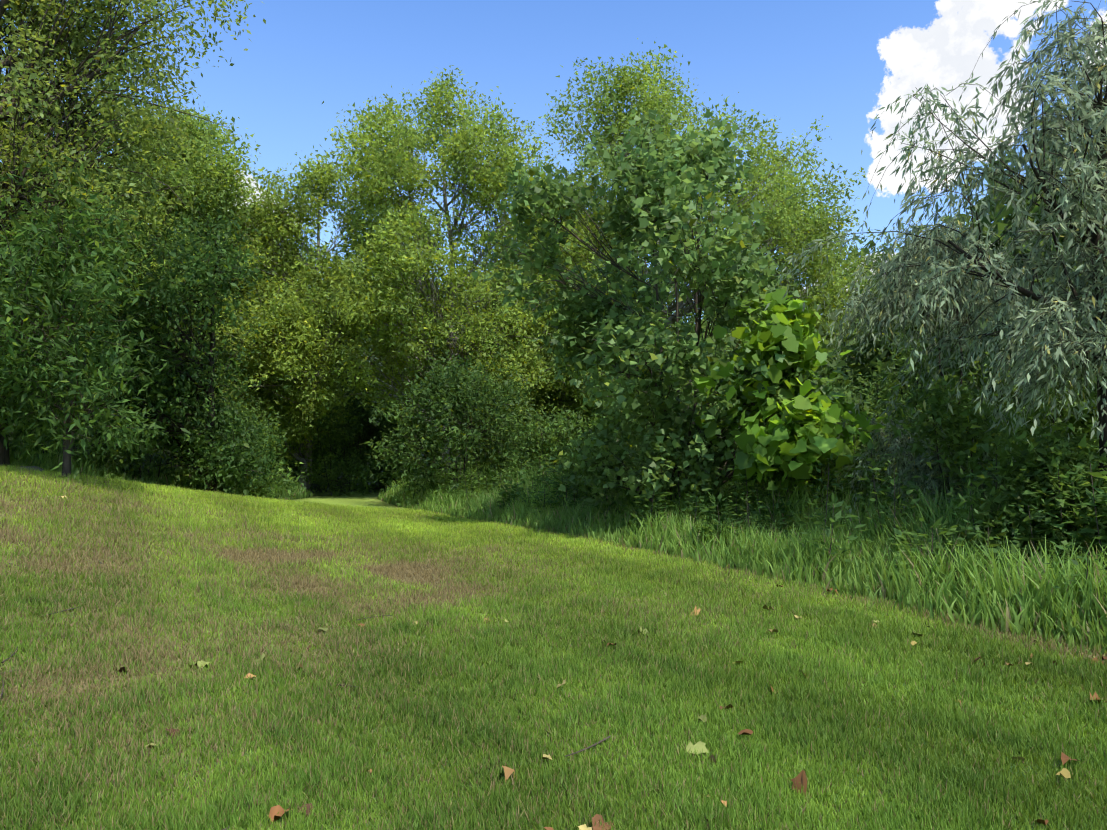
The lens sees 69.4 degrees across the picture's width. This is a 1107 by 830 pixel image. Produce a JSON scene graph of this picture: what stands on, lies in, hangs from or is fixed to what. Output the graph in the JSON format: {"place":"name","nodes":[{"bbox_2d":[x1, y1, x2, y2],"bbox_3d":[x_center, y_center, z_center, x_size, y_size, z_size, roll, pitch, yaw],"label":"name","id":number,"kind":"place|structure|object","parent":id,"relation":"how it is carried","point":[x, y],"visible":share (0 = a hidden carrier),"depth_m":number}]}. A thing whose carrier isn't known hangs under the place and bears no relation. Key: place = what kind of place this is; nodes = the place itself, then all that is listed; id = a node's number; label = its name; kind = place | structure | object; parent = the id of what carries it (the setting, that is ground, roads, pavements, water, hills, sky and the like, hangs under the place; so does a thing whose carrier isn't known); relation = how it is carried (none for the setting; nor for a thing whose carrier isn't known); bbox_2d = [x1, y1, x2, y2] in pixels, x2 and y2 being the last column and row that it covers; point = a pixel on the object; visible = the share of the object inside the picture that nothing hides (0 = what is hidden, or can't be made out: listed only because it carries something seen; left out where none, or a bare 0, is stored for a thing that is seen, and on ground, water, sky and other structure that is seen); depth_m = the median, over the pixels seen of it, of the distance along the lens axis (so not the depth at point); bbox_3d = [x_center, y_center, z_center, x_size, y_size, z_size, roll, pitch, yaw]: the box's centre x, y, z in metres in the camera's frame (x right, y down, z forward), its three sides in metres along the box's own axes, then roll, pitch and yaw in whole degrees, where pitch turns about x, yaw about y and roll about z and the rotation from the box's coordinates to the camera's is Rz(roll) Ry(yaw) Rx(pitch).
{"place":"outdoors","nodes":[
{"label":"outdoors","id":0,"kind":"place"},
{"bbox_2d":[0,319,1106,829],"bbox_3d":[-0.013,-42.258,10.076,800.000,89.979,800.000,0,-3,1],"label":"ground","id":1,"kind":"structure","parent":0,"point":[360,499],"depth_m":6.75},
{"bbox_2d":[18,466,43,471],"bbox_3d":[-11.255,1.208,17.239,0.557,0.215,0.428,0,-3,1],"label":"rock","id":2,"kind":"object","parent":1,"relation":"on","point":[35,467],"visible":0.29,"depth_m":17.17},
{"bbox_2d":[0,327,110,444],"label":"shrub","id":3,"kind":"object","parent":1,"relation":"on","point":[9,402],"depth_m":17.64},
{"bbox_2d":[9,355,162,476],"bbox_3d":[-13.384,-0.128,21.771,3.687,4.115,4.877,-2,-3,29],"label":"shrub","id":4,"kind":"object","parent":1,"relation":"on","point":[98,455],"depth_m":22.00},
{"bbox_2d":[0,149,190,478],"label":"sumac tree","id":5,"kind":"object","parent":1,"relation":"on","point":[36,287],"depth_m":15.82},
{"bbox_2d":[60,155,186,418],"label":"forest tree","id":6,"kind":"object","parent":1,"relation":"on","point":[118,250],"depth_m":43.42},
{"bbox_2d":[0,0,265,465],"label":"tree","id":7,"kind":"object","parent":1,"relation":"on","point":[135,133],"depth_m":18.83},
{"bbox_2d":[1,70,266,466],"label":"hill tree","id":8,"kind":"object","parent":1,"relation":"on","point":[158,223],"depth_m":29.78},
{"bbox_2d":[75,366,254,489],"bbox_3d":[-11.661,0.586,23.733,5.259,4.105,3.561,3,-4,-42],"label":"shrub","id":9,"kind":"object","parent":1,"relation":"on","point":[181,452],"depth_m":23.57},
{"bbox_2d":[38,197,296,494],"bbox_3d":[-11.264,-1.961,23.149,7.025,8.976,7.962,0,-3,1],"label":"tree","id":10,"kind":"object","parent":1,"relation":"on","point":[190,276],"depth_m":23.03},
{"bbox_2d":[127,198,228,442],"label":"forest tree","id":11,"kind":"object","parent":1,"relation":"on","point":[206,350],"depth_m":42.60},
{"bbox_2d":[91,101,343,477],"bbox_3d":[-14.493,-5.019,33.111,11.121,16.107,10.078,0,-3,1],"label":"hill tree","id":12,"kind":"object","parent":1,"relation":"on","point":[225,181],"depth_m":31.59},
{"bbox_2d":[180,393,291,478],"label":"shrub","id":13,"kind":"object","parent":1,"relation":"on","point":[262,415],"depth_m":29.72},
{"bbox_2d":[195,413,306,498],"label":"shrub","id":14,"kind":"object","parent":1,"relation":"on","point":[284,483],"depth_m":26.49},
{"bbox_2d":[166,224,411,479],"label":"forest tree","id":15,"kind":"object","parent":1,"relation":"on","point":[313,342],"depth_m":42.58},
{"bbox_2d":[270,438,338,481],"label":"shrub","id":16,"kind":"object","parent":1,"relation":"on","point":[293,475],"depth_m":38.97},
{"bbox_2d":[194,145,439,491],"bbox_3d":[-10.709,-4.168,33.948,11.546,15.424,10.595,0,-3,1],"label":"tree","id":17,"kind":"object","parent":1,"relation":"on","point":[276,322],"depth_m":32.34},
{"bbox_2d":[281,400,383,495],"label":"shrub","id":18,"kind":"object","parent":1,"relation":"on","point":[342,463],"depth_m":33.36},
{"bbox_2d":[297,374,396,489],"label":"bush","id":19,"kind":"object","parent":1,"relation":"on","point":[368,415],"depth_m":38.48},
{"bbox_2d":[268,248,486,487],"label":"forest tree","id":20,"kind":"object","parent":1,"relation":"on","point":[385,480],"depth_m":41.46},
{"bbox_2d":[369,398,439,481],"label":"shrub","id":21,"kind":"object","parent":1,"relation":"on","point":[395,421],"depth_m":39.64},
{"bbox_2d":[273,65,605,475],"bbox_3d":[-4.570,-5.486,32.818,13.467,18.134,12.623,0,-3,1],"label":"tree","id":22,"kind":"object","parent":1,"relation":"on","point":[380,164],"depth_m":30.60},
{"bbox_2d":[352,349,549,509],"bbox_3d":[-3.408,0.566,26.464,6.744,5.842,5.083,0,-3,1],"label":"bush","id":23,"kind":"object","parent":1,"relation":"on","point":[458,382],"depth_m":26.38},
{"bbox_2d":[377,271,589,479],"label":"forest tree","id":24,"kind":"object","parent":1,"relation":"on","point":[437,453],"depth_m":44.43},
{"bbox_2d":[427,429,540,475],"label":"shrub","id":25,"kind":"object","parent":1,"relation":"on","point":[511,460],"depth_m":36.09},
{"bbox_2d":[447,421,534,477],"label":"shrub","id":26,"kind":"object","parent":1,"relation":"on","point":[483,454],"depth_m":30.49},
{"bbox_2d":[483,403,601,493],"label":"shrub","id":27,"kind":"object","parent":1,"relation":"on","point":[551,438],"depth_m":25.55},
{"bbox_2d":[0,496,1106,829],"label":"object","id":28,"kind":"object","parent":1,"relation":"on","point":[800,780],"depth_m":4.64},
{"bbox_2d":[9,433,1106,656],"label":"tall grass","id":29,"kind":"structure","parent":1,"relation":"on","point":[997,594],"depth_m":11.76},
{"bbox_2d":[481,184,666,472],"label":"tree","id":30,"kind":"object","parent":1,"relation":"on","point":[554,401],"depth_m":35.51},
{"bbox_2d":[471,266,691,482],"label":"forest tree","id":31,"kind":"object","parent":1,"relation":"on","point":[582,399],"depth_m":43.37},
{"bbox_2d":[529,391,656,504],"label":"shrub","id":32,"kind":"object","parent":1,"relation":"on","point":[633,430],"depth_m":21.30},
{"bbox_2d":[562,386,699,478],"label":"shrub","id":33,"kind":"object","parent":1,"relation":"on","point":[585,427],"depth_m":24.34},
{"bbox_2d":[471,107,873,514],"bbox_3d":[2.910,-1.941,17.843,8.113,9.560,7.772,2,-4,-36],"label":"sycamore tree","id":34,"kind":"object","parent":1,"relation":"on","point":[676,184],"depth_m":16.55},
{"bbox_2d":[478,38,887,459],"bbox_3d":[4.862,-5.860,36.083,16.306,20.501,16.005,0,-3,1],"label":"tree","id":35,"kind":"object","parent":1,"relation":"on","point":[758,171],"depth_m":32.56},
{"bbox_2d":[399,430,1106,599],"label":"border weeds","id":36,"kind":"object","parent":1,"relation":"on","point":[909,490],"depth_m":13.04},
{"bbox_2d":[674,267,853,485],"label":"forest tree","id":37,"kind":"object","parent":1,"relation":"on","point":[722,389],"depth_m":45.65},
{"bbox_2d":[693,390,840,493],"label":"shrub","id":38,"kind":"object","parent":1,"relation":"on","point":[725,470],"depth_m":23.13},
{"bbox_2d":[714,360,865,511],"bbox_3d":[5.468,0.988,18.320,3.252,4.391,5.000,-1,-3,21],"label":"shrub","id":39,"kind":"object","parent":1,"relation":"on","point":[824,370],"visible":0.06,"depth_m":17.56},
{"bbox_2d":[694,289,892,505],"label":"bright sapling","id":40,"kind":"object","parent":1,"relation":"on","point":[814,431],"depth_m":14.76},
{"bbox_2d":[717,180,880,383],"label":"tree","id":41,"kind":"object","parent":1,"relation":"on","point":[834,287],"depth_m":36.05},
{"bbox_2d":[727,229,907,478],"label":"forest tree","id":42,"kind":"object","parent":1,"relation":"on","point":[866,251],"depth_m":47.05},
{"bbox_2d":[746,413,909,514],"bbox_3d":[5.281,1.455,15.845,2.729,3.368,3.154,3,-4,-41],"label":"shrub","id":43,"kind":"object","parent":1,"relation":"on","point":[826,481],"depth_m":15.23},
{"bbox_2d":[806,260,995,509],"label":"forest tree","id":44,"kind":"object","parent":1,"relation":"on","point":[852,368],"depth_m":25.63},
{"bbox_2d":[834,326,971,497],"bbox_3d":[7.627,0.562,19.230,4.752,5.414,5.122,0,-3,1],"label":"shrub","id":45,"kind":"object","parent":1,"relation":"on","point":[870,406],"depth_m":18.90},
{"bbox_2d":[809,216,1042,521],"bbox_3d":[7.028,-0.375,14.101,4.709,6.338,4.696,0,-3,1],"label":"willow","id":46,"kind":"object","parent":1,"relation":"on","point":[919,459],"depth_m":14.17},
{"bbox_2d":[764,0,1106,550],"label":"willow","id":47,"kind":"object","parent":1,"relation":"on","point":[1044,369],"depth_m":10.51},
{"bbox_2d":[826,191,1089,501],"bbox_3d":[13.877,-1.228,24.082,11.080,11.384,8.025,-3,-4,45],"label":"forest tree","id":48,"kind":"object","parent":1,"relation":"on","point":[855,345],"depth_m":24.37},
{"bbox_2d":[874,354,1098,529],"bbox_3d":[7.201,0.991,13.284,3.431,3.949,4.769,-1,-3,22],"label":"shrub","id":49,"kind":"object","parent":1,"relation":"on","point":[964,450],"depth_m":12.74},
{"bbox_2d":[897,85,1106,489],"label":"forest tree","id":50,"kind":"object","parent":1,"relation":"on","point":[1000,223],"depth_m":17.74},
{"bbox_2d":[911,409,1106,568],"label":"shrub","id":51,"kind":"object","parent":1,"relation":"on","point":[1028,457],"depth_m":10.43},
{"bbox_2d":[924,350,1098,505],"bbox_3d":[9.558,0.772,16.363,4.229,4.582,4.242,0,-3,1],"label":"shrub","id":52,"kind":"object","parent":1,"relation":"on","point":[1071,407],"depth_m":15.75},
{"bbox_2d":[985,368,1098,469],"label":"shrub","id":53,"kind":"object","parent":1,"relation":"on","point":[1082,405],"depth_m":13.37},
{"bbox_2d":[1007,442,1106,576],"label":"shrub","id":54,"kind":"object","parent":1,"relation":"on","point":[1059,526],"depth_m":9.92},
{"bbox_2d":[1074,454,1106,553],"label":"shrub","id":55,"kind":"object","parent":1,"relation":"on","point":[1100,512],"visible":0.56,"depth_m":9.43},
{"bbox_2d":[0,0,1106,322],"label":"sky","id":56,"kind":"structure","parent":0,"point":[797,62]}
]}

